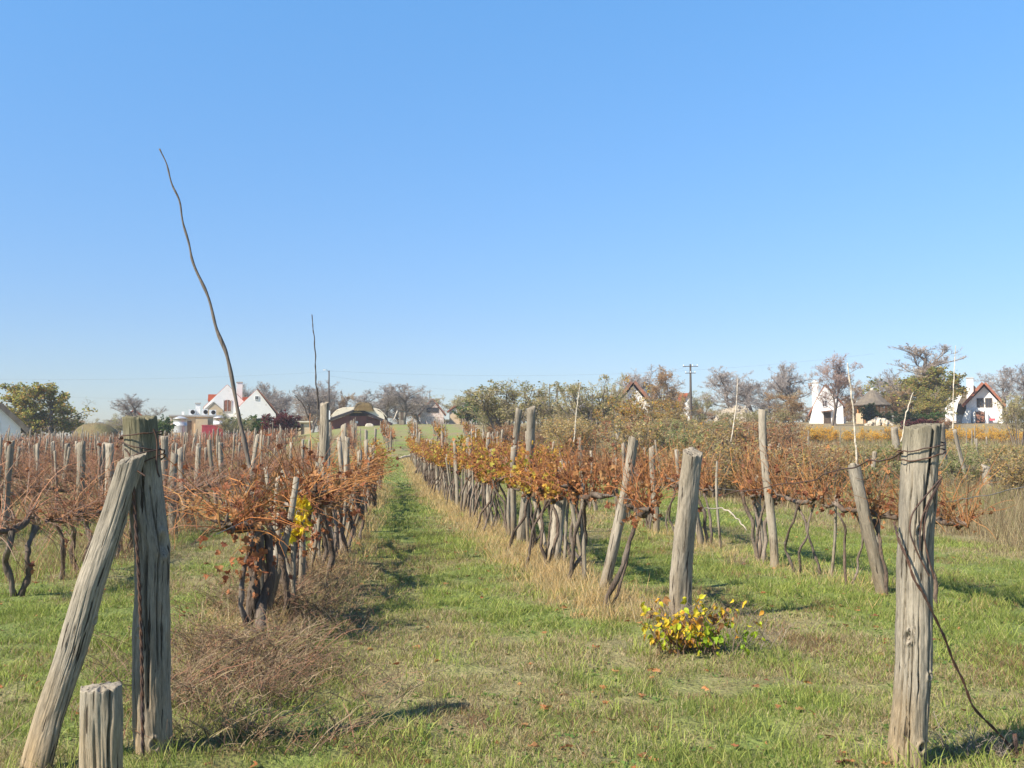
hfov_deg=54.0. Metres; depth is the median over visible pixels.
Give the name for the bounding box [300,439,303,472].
vineyard post
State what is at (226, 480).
grape vine
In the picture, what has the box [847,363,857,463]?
tall rod
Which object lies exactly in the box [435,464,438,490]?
vineyard post
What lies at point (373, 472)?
grape vine
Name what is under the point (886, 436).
yellow vine
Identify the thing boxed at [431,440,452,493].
grape vine
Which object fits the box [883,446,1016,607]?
grape vine
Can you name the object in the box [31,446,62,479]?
grape vine
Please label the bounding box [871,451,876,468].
vineyard post
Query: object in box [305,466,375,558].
grape vine
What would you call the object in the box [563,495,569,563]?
vineyard post
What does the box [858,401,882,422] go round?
round bush
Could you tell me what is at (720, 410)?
distant tree
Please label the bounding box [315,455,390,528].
grape vine
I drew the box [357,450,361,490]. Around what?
vineyard post
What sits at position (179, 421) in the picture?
steel tank
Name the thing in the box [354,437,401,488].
grape vine
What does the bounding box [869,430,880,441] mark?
yellow vine
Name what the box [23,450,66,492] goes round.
grape vine
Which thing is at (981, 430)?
yellow vine
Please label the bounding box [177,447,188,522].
vineyard post
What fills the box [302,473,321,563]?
vineyard post
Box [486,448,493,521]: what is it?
vineyard post
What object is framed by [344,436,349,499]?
vineyard post
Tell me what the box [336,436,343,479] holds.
vineyard post
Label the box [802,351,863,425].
birch tree
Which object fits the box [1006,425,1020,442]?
yellow vine
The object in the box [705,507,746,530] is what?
broken branch
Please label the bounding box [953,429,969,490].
vineyard post
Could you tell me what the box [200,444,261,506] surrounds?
grape vine
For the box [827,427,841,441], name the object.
yellow vine
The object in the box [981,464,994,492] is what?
vineyard post
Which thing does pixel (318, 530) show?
vineyard post
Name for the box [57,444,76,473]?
grape vine
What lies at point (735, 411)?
tall rod
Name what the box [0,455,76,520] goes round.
grape vine
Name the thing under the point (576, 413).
tall rod
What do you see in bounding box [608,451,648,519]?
grape vine
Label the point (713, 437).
wild shrub
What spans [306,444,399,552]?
grape vine
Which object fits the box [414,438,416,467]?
vineyard post
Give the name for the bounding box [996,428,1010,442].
yellow vine
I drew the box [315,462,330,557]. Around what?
vineyard post
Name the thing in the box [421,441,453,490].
grape vine
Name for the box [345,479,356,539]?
vineyard post
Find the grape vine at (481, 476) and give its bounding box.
[457,447,507,529]
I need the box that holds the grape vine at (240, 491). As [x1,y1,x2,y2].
[216,450,255,503]
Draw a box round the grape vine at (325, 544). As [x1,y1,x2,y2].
[278,467,367,562]
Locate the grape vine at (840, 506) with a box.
[797,446,942,583]
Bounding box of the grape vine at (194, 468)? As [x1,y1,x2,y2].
[185,452,205,480]
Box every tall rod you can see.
[159,149,251,467]
[294,395,311,429]
[312,316,318,409]
[573,382,580,441]
[730,379,737,441]
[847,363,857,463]
[900,392,913,441]
[952,346,955,428]
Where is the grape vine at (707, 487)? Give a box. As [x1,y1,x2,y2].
[659,439,735,544]
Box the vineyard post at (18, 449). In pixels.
[14,446,20,485]
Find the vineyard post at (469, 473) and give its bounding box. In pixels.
[468,443,471,497]
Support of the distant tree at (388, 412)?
on the ground at (456, 432)
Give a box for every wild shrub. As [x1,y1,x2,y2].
[484,423,502,436]
[494,423,522,444]
[519,431,538,442]
[520,423,540,435]
[535,423,549,443]
[535,432,547,443]
[540,414,585,443]
[540,418,612,457]
[543,423,605,456]
[545,413,569,433]
[545,437,574,455]
[546,415,612,457]
[590,408,673,465]
[604,414,670,481]
[632,420,712,460]
[636,447,676,479]
[655,419,687,437]
[655,442,713,478]
[656,408,695,433]
[658,423,728,454]
[660,421,708,442]
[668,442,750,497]
[679,417,771,456]
[696,421,741,437]
[702,418,781,458]
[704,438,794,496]
[709,479,732,492]
[735,418,757,431]
[743,418,811,447]
[747,422,779,434]
[748,418,786,430]
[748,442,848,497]
[749,433,811,455]
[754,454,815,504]
[757,446,793,487]
[766,420,812,449]
[777,442,831,473]
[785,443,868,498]
[801,442,846,469]
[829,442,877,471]
[842,459,899,496]
[847,444,901,481]
[859,444,883,468]
[866,442,901,477]
[877,445,900,479]
[887,479,899,492]
[938,471,975,495]
[939,455,982,485]
[946,443,986,478]
[946,445,972,461]
[947,442,972,456]
[947,444,977,456]
[949,446,1002,479]
[952,443,981,453]
[956,442,1019,480]
[968,448,1007,478]
[968,451,1023,496]
[969,444,1005,455]
[972,444,1023,483]
[978,445,1021,455]
[1007,471,1023,492]
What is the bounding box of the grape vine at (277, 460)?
[263,444,295,489]
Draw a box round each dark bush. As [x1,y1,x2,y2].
[215,411,255,437]
[879,411,894,420]
[887,408,921,426]
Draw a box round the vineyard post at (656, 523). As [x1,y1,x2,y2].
[649,446,659,532]
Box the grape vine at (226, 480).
[218,452,249,504]
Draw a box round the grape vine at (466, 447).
[448,441,480,507]
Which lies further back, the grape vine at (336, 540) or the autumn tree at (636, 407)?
the autumn tree at (636, 407)
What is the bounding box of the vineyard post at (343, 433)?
[341,423,349,534]
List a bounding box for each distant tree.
[21,417,53,436]
[46,412,87,437]
[103,413,122,433]
[291,395,335,432]
[294,412,317,432]
[372,398,408,423]
[373,396,421,423]
[409,398,444,420]
[426,394,474,423]
[703,409,718,422]
[713,404,732,415]
[752,401,784,418]
[766,398,802,421]
[774,413,809,421]
[797,406,810,421]
[840,396,855,421]
[843,411,855,421]
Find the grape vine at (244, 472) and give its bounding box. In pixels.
[219,448,264,504]
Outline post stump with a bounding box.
[79,681,122,767]
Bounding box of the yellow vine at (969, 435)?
[960,429,979,440]
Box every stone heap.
[713,405,754,424]
[864,417,892,425]
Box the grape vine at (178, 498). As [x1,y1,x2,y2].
[161,463,205,520]
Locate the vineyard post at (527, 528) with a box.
[525,494,529,544]
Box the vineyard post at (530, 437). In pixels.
[516,405,535,542]
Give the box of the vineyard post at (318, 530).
[309,459,325,569]
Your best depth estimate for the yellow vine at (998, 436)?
83.45 m
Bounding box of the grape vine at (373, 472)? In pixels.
[331,450,396,502]
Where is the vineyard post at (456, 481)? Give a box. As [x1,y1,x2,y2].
[453,440,458,504]
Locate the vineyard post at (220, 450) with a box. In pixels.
[218,442,223,493]
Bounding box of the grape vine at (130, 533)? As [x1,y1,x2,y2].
[44,441,180,553]
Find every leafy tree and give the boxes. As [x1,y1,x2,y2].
[858,366,969,420]
[910,386,956,418]
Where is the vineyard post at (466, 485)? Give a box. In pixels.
[464,469,467,503]
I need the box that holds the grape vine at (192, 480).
[162,459,208,529]
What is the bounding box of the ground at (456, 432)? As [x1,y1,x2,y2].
[0,422,1023,767]
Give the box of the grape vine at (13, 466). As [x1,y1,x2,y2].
[1,444,35,501]
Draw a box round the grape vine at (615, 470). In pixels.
[591,445,639,515]
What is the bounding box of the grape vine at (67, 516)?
[6,453,131,579]
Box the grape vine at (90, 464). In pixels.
[85,450,105,478]
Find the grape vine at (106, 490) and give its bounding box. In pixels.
[23,441,173,558]
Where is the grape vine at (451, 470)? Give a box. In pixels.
[435,453,459,493]
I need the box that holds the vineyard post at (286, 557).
[264,467,296,587]
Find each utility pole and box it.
[323,369,329,421]
[683,364,697,417]
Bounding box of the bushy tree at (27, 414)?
[0,380,97,439]
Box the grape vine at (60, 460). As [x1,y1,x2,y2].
[47,450,74,472]
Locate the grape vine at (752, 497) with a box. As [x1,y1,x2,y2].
[701,429,788,557]
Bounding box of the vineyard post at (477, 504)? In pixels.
[475,482,479,516]
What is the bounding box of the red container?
[202,425,222,437]
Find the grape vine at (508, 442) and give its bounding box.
[488,434,535,491]
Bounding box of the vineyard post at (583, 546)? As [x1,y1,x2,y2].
[581,483,585,579]
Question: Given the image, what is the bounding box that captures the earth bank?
[70,423,118,442]
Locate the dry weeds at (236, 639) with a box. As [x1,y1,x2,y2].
[0,545,488,758]
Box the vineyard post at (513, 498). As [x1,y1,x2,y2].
[510,445,516,540]
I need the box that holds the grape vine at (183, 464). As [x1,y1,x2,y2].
[168,449,204,480]
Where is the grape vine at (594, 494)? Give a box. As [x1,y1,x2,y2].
[526,428,639,579]
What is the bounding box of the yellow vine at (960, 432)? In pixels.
[954,424,965,442]
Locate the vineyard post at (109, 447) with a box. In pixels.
[104,443,113,493]
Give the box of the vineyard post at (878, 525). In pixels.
[871,495,880,585]
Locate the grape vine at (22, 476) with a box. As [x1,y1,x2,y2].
[2,455,45,500]
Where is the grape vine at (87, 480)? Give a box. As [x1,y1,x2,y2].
[59,453,104,501]
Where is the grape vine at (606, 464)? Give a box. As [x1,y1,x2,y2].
[589,445,621,497]
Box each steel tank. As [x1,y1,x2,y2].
[173,416,187,438]
[213,416,226,424]
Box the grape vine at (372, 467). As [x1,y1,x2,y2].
[354,448,395,480]
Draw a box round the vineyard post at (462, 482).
[461,468,463,507]
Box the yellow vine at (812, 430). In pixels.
[803,425,817,440]
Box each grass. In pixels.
[171,456,999,690]
[498,434,1023,555]
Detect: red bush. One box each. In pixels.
[259,410,302,437]
[900,417,939,429]
[926,417,963,431]
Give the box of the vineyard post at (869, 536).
[848,463,889,593]
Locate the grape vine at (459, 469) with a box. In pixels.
[445,450,465,505]
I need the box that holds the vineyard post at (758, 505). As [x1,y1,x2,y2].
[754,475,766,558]
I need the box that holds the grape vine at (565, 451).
[552,443,573,460]
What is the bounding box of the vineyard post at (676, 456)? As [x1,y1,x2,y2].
[675,449,679,484]
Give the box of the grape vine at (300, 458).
[287,449,313,468]
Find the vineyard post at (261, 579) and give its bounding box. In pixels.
[245,491,267,615]
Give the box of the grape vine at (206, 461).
[187,446,215,477]
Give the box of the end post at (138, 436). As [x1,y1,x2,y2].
[118,415,172,754]
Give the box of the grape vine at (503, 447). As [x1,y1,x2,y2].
[497,438,519,458]
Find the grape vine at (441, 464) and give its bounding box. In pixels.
[434,446,460,500]
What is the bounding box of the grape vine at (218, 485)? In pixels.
[193,445,249,516]
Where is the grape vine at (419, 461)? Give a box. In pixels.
[410,441,423,475]
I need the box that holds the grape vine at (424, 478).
[417,445,430,482]
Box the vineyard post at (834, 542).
[830,496,836,577]
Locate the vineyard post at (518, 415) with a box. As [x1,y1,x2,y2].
[506,408,521,519]
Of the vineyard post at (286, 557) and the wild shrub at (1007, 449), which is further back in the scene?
the wild shrub at (1007, 449)
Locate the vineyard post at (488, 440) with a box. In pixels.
[485,432,490,490]
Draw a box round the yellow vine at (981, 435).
[975,432,987,441]
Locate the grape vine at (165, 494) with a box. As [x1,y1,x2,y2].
[124,456,201,539]
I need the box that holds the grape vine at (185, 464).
[168,445,202,485]
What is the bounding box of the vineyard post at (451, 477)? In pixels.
[449,461,454,497]
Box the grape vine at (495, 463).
[473,441,514,533]
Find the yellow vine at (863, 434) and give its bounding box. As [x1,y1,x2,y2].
[858,426,869,442]
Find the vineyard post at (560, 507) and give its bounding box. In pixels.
[548,461,569,559]
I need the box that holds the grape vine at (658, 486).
[635,447,672,528]
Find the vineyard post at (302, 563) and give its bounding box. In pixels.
[298,488,305,585]
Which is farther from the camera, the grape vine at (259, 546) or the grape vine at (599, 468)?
the grape vine at (599, 468)
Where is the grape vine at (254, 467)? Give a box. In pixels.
[235,449,270,490]
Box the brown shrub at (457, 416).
[454,409,469,424]
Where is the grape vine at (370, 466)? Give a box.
[351,436,389,505]
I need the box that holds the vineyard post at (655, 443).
[654,440,663,486]
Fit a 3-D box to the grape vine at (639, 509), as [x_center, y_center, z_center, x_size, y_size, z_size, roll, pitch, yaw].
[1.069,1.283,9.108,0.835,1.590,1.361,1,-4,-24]
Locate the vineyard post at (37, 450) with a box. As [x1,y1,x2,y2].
[35,443,39,497]
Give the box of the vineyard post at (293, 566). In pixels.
[290,496,295,606]
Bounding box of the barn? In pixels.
[330,402,392,429]
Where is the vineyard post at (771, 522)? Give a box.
[758,409,778,567]
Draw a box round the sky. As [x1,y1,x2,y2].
[0,0,1023,438]
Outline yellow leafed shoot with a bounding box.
[281,494,313,544]
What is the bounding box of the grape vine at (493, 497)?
[476,447,507,533]
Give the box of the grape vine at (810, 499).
[749,435,852,574]
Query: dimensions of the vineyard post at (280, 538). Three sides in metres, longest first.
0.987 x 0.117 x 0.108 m
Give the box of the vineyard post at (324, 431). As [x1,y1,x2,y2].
[309,402,328,559]
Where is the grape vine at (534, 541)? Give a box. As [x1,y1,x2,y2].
[509,444,573,549]
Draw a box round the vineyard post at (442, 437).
[441,431,443,491]
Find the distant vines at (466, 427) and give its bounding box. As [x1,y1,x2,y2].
[1,419,513,466]
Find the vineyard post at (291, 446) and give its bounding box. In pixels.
[288,442,292,484]
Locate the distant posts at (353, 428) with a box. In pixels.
[0,417,986,456]
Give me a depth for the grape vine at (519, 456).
14.32 m
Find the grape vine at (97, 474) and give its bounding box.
[72,448,117,499]
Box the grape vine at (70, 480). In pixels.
[49,437,104,495]
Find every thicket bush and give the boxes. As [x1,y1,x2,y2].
[453,377,557,439]
[472,396,514,437]
[521,386,560,431]
[542,374,628,430]
[548,397,595,422]
[598,374,638,434]
[680,413,717,432]
[706,408,757,430]
[742,407,798,428]
[990,392,1023,444]
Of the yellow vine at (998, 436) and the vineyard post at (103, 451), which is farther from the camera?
the yellow vine at (998, 436)
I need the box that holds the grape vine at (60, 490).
[13,458,96,511]
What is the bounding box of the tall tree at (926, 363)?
[875,342,966,397]
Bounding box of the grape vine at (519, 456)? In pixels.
[491,435,566,529]
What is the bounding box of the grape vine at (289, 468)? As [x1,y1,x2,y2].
[268,450,301,473]
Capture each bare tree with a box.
[108,393,165,424]
[236,381,251,396]
[246,381,291,412]
[262,390,311,424]
[287,384,341,424]
[290,380,350,419]
[348,392,384,415]
[360,384,419,418]
[383,383,438,423]
[393,395,434,423]
[609,364,685,402]
[692,366,763,412]
[718,376,769,411]
[751,385,788,422]
[756,360,818,421]
[853,368,902,421]
[973,365,1018,422]
[1000,364,1023,408]
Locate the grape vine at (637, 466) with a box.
[614,428,667,525]
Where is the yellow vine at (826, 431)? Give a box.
[819,426,833,441]
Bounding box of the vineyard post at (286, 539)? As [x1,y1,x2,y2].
[267,477,298,613]
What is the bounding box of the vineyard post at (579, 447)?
[577,437,584,481]
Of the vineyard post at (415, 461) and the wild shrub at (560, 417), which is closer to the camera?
the vineyard post at (415, 461)
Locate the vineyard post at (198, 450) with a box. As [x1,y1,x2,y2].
[193,446,200,496]
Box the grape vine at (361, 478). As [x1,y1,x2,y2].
[331,456,375,519]
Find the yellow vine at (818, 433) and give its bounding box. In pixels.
[815,427,827,441]
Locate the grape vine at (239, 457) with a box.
[227,444,250,467]
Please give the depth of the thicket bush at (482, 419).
95.03 m
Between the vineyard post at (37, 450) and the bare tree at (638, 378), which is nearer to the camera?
the vineyard post at (37, 450)
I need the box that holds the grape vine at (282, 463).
[270,452,300,474]
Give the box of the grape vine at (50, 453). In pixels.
[39,445,63,470]
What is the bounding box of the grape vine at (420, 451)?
[415,436,429,478]
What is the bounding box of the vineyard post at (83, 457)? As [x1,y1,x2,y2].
[73,440,85,521]
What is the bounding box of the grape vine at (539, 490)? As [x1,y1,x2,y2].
[506,438,570,557]
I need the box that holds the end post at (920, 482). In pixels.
[886,423,945,767]
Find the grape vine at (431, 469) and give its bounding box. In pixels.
[418,440,440,488]
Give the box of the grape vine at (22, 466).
[11,453,34,483]
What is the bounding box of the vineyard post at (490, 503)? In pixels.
[487,467,492,521]
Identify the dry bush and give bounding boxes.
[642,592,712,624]
[710,600,795,650]
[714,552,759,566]
[928,707,1011,760]
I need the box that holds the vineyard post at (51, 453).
[51,442,53,478]
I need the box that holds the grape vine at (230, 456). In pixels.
[223,446,244,472]
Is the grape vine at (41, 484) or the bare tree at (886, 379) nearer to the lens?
the grape vine at (41, 484)
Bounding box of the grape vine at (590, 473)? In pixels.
[578,449,609,509]
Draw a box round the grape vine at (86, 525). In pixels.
[10,430,133,574]
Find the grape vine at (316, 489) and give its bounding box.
[252,430,397,583]
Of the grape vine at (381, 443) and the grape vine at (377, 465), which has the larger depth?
the grape vine at (381, 443)
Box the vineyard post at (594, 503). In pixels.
[590,451,596,510]
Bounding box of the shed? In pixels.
[297,421,312,434]
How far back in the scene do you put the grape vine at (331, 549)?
10.82 m
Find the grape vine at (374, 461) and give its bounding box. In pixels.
[336,439,390,500]
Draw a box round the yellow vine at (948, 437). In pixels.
[945,429,951,441]
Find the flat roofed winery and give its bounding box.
[169,403,226,438]
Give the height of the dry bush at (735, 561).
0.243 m
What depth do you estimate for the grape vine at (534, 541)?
13.14 m
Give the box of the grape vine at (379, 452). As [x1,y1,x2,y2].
[362,445,391,465]
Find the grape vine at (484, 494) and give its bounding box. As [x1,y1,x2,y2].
[472,432,506,521]
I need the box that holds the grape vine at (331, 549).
[258,457,381,575]
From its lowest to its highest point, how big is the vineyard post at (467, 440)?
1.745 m
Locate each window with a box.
[223,400,231,411]
[426,407,437,411]
[977,398,983,406]
[985,398,991,406]
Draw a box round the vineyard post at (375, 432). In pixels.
[374,428,376,449]
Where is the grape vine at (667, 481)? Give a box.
[650,442,694,533]
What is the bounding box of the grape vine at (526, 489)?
[497,450,536,549]
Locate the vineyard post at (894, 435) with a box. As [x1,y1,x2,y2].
[891,426,899,457]
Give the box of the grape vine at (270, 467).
[256,454,279,487]
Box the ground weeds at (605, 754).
[0,552,1023,767]
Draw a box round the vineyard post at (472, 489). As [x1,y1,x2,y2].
[471,463,474,512]
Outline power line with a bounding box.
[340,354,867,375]
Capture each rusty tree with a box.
[338,392,354,417]
[885,386,911,416]
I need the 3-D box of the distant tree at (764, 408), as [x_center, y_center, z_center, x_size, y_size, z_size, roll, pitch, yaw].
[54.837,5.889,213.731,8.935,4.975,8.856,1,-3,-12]
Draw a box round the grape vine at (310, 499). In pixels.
[219,422,380,585]
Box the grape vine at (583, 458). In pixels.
[560,439,604,506]
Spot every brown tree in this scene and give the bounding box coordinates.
[644,366,706,419]
[764,389,805,430]
[842,380,866,421]
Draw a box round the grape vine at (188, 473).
[169,441,208,482]
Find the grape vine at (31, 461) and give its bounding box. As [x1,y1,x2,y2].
[19,446,46,477]
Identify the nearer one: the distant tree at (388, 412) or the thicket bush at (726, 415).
the thicket bush at (726, 415)
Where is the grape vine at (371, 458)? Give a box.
[336,436,384,499]
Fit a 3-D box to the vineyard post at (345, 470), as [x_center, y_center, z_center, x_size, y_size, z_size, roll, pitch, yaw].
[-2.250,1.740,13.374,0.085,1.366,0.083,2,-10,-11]
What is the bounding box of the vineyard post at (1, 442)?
[0,437,2,481]
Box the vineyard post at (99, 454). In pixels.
[97,440,102,497]
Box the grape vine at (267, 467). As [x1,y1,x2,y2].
[240,446,286,492]
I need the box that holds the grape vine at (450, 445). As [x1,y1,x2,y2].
[438,442,461,501]
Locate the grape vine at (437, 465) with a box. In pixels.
[422,445,447,492]
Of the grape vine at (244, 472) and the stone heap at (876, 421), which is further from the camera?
the stone heap at (876, 421)
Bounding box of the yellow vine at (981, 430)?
[970,424,985,437]
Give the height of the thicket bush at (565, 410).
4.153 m
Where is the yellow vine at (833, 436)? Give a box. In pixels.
[829,430,838,441]
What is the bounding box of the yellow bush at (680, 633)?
[639,594,766,659]
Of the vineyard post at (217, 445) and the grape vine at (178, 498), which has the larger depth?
the vineyard post at (217, 445)
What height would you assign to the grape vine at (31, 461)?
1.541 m
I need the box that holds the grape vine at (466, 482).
[447,433,495,512]
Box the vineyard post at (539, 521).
[529,471,546,547]
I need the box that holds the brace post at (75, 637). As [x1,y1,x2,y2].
[19,452,146,767]
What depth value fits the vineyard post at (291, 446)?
34.40 m
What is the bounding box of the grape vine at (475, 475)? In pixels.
[455,442,500,521]
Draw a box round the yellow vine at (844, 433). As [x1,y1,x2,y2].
[841,428,853,441]
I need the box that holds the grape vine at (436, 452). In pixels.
[422,437,448,472]
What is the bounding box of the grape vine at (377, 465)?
[335,449,390,499]
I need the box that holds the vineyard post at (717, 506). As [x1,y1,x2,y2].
[715,461,721,548]
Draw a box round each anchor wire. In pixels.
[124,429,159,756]
[893,521,1016,752]
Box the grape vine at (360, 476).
[338,462,385,500]
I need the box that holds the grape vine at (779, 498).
[729,432,823,561]
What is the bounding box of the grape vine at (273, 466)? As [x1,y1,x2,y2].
[255,446,290,490]
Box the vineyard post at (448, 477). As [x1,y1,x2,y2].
[445,458,452,501]
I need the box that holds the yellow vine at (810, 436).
[802,427,813,442]
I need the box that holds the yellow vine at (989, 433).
[986,426,1003,442]
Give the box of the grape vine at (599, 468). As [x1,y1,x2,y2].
[579,442,612,509]
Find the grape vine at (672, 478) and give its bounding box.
[649,432,713,531]
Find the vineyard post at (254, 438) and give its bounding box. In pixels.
[251,428,255,460]
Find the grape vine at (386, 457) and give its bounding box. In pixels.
[330,436,396,525]
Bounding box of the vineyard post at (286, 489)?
[281,470,309,578]
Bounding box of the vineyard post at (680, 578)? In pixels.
[669,447,702,619]
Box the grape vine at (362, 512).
[330,454,400,540]
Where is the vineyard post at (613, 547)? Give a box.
[599,436,637,590]
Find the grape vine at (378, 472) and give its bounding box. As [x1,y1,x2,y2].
[357,438,395,489]
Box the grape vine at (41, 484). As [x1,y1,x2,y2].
[2,439,71,523]
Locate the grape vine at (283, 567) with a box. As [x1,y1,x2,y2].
[165,440,320,619]
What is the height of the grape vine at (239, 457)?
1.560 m
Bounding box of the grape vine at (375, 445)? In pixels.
[353,437,384,456]
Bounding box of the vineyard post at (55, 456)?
[53,450,57,515]
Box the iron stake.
[1012,733,1018,752]
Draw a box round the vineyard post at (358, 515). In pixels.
[355,457,369,526]
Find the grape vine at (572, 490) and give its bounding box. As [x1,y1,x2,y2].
[530,430,614,571]
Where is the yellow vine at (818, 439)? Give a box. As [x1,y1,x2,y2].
[813,433,825,442]
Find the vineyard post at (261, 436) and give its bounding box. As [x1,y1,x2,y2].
[260,430,264,491]
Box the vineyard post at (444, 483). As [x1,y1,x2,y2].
[443,468,446,495]
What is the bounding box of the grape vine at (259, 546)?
[160,426,320,641]
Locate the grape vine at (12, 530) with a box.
[0,425,101,596]
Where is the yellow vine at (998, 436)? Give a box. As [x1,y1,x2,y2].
[992,429,1006,443]
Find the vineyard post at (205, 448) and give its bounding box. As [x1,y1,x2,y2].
[203,447,207,480]
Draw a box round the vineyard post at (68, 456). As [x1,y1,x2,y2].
[63,447,70,488]
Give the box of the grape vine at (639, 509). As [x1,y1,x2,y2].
[598,440,704,604]
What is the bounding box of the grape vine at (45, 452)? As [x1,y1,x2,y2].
[39,443,63,461]
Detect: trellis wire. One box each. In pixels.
[216,505,281,534]
[610,472,872,502]
[717,452,902,496]
[946,487,1023,501]
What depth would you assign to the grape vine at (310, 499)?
9.45 m
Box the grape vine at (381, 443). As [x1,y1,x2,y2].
[364,437,390,454]
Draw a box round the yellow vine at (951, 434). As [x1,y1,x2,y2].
[948,425,962,441]
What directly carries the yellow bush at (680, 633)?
on the ground at (456, 432)
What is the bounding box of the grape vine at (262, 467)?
[250,448,280,491]
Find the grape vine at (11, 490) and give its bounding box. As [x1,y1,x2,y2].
[0,455,30,528]
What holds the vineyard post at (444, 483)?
on the ground at (456, 432)
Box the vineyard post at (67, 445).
[62,443,69,488]
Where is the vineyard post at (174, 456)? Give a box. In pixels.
[168,452,177,534]
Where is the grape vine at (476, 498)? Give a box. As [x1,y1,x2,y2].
[457,436,498,518]
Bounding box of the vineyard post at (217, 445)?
[216,429,218,474]
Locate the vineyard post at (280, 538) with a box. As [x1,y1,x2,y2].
[273,513,283,562]
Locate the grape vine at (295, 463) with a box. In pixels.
[280,451,307,476]
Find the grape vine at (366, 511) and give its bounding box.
[352,458,385,514]
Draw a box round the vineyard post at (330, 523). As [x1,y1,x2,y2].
[326,482,333,542]
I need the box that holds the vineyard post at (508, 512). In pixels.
[507,488,510,535]
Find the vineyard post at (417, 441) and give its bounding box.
[416,428,418,470]
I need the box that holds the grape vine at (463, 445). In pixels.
[443,442,481,508]
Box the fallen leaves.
[0,518,985,767]
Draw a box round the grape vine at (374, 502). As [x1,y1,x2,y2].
[349,448,382,507]
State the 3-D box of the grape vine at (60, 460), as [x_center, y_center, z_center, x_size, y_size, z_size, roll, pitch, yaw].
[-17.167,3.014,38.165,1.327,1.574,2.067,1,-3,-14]
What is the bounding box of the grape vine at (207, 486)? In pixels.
[166,445,238,521]
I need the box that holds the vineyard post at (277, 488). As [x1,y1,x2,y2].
[273,476,279,594]
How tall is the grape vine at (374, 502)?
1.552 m
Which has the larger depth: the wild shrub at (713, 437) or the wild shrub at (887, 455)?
the wild shrub at (713, 437)
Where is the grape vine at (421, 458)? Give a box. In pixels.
[415,438,426,472]
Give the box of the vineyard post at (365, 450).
[364,439,370,507]
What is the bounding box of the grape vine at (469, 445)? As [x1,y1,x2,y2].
[449,441,505,498]
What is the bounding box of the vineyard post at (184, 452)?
[183,444,185,462]
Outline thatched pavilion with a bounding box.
[854,388,890,423]
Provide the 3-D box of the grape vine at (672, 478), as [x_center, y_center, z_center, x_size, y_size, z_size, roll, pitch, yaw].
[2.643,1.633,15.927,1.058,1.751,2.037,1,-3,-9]
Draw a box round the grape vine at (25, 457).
[14,449,42,464]
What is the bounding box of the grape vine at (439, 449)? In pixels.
[426,436,453,495]
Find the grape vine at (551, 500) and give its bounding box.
[525,454,588,566]
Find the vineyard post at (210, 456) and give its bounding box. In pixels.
[207,440,218,513]
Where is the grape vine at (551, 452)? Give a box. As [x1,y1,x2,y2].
[534,441,565,463]
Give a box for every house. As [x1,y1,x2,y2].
[0,402,30,439]
[203,382,278,436]
[418,392,445,423]
[447,406,459,423]
[617,381,653,415]
[678,393,689,418]
[807,380,845,423]
[945,384,961,422]
[956,377,1005,422]
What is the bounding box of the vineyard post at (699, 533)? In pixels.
[696,512,704,544]
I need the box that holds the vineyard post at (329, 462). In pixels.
[327,436,331,507]
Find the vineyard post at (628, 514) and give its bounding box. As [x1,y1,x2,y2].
[621,442,630,521]
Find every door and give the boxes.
[187,421,191,436]
[350,416,357,424]
[358,416,366,425]
[823,412,830,423]
[975,411,984,422]
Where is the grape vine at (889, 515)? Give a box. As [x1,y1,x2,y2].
[835,448,959,595]
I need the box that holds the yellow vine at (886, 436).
[880,424,895,441]
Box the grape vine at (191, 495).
[164,444,226,529]
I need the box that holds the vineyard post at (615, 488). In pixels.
[615,456,617,512]
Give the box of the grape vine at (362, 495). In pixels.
[305,466,385,522]
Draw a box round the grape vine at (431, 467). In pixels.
[421,447,433,484]
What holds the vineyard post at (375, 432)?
on the ground at (456, 432)
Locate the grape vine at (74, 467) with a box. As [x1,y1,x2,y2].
[48,445,93,477]
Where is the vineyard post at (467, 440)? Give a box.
[463,437,469,507]
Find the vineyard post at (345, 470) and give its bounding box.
[343,464,346,528]
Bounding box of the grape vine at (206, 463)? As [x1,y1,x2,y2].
[185,451,214,478]
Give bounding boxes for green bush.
[157,414,176,438]
[226,414,265,435]
[245,419,269,437]
[291,423,302,436]
[452,400,496,424]
[684,390,716,420]
[910,411,946,424]
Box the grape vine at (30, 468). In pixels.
[3,446,46,498]
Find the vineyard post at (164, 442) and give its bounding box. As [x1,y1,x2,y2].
[161,436,167,505]
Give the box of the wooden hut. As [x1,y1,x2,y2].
[398,410,404,424]
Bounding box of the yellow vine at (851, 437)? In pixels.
[842,433,860,443]
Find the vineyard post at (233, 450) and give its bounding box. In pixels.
[230,434,234,471]
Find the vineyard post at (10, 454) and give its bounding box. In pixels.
[2,440,14,537]
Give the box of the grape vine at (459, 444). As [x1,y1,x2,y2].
[440,437,497,508]
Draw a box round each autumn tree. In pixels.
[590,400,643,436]
[602,375,669,435]
[649,395,692,426]
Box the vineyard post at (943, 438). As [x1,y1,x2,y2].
[939,422,948,474]
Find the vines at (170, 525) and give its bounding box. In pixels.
[0,434,335,584]
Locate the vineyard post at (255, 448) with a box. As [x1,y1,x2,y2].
[248,434,259,490]
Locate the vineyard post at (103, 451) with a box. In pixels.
[102,442,105,477]
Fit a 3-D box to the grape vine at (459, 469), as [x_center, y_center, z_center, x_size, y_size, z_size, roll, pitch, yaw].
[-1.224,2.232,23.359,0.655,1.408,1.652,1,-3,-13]
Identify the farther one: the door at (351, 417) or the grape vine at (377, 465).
the door at (351, 417)
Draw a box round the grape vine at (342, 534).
[293,465,369,555]
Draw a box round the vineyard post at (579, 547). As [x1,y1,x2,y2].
[569,493,581,570]

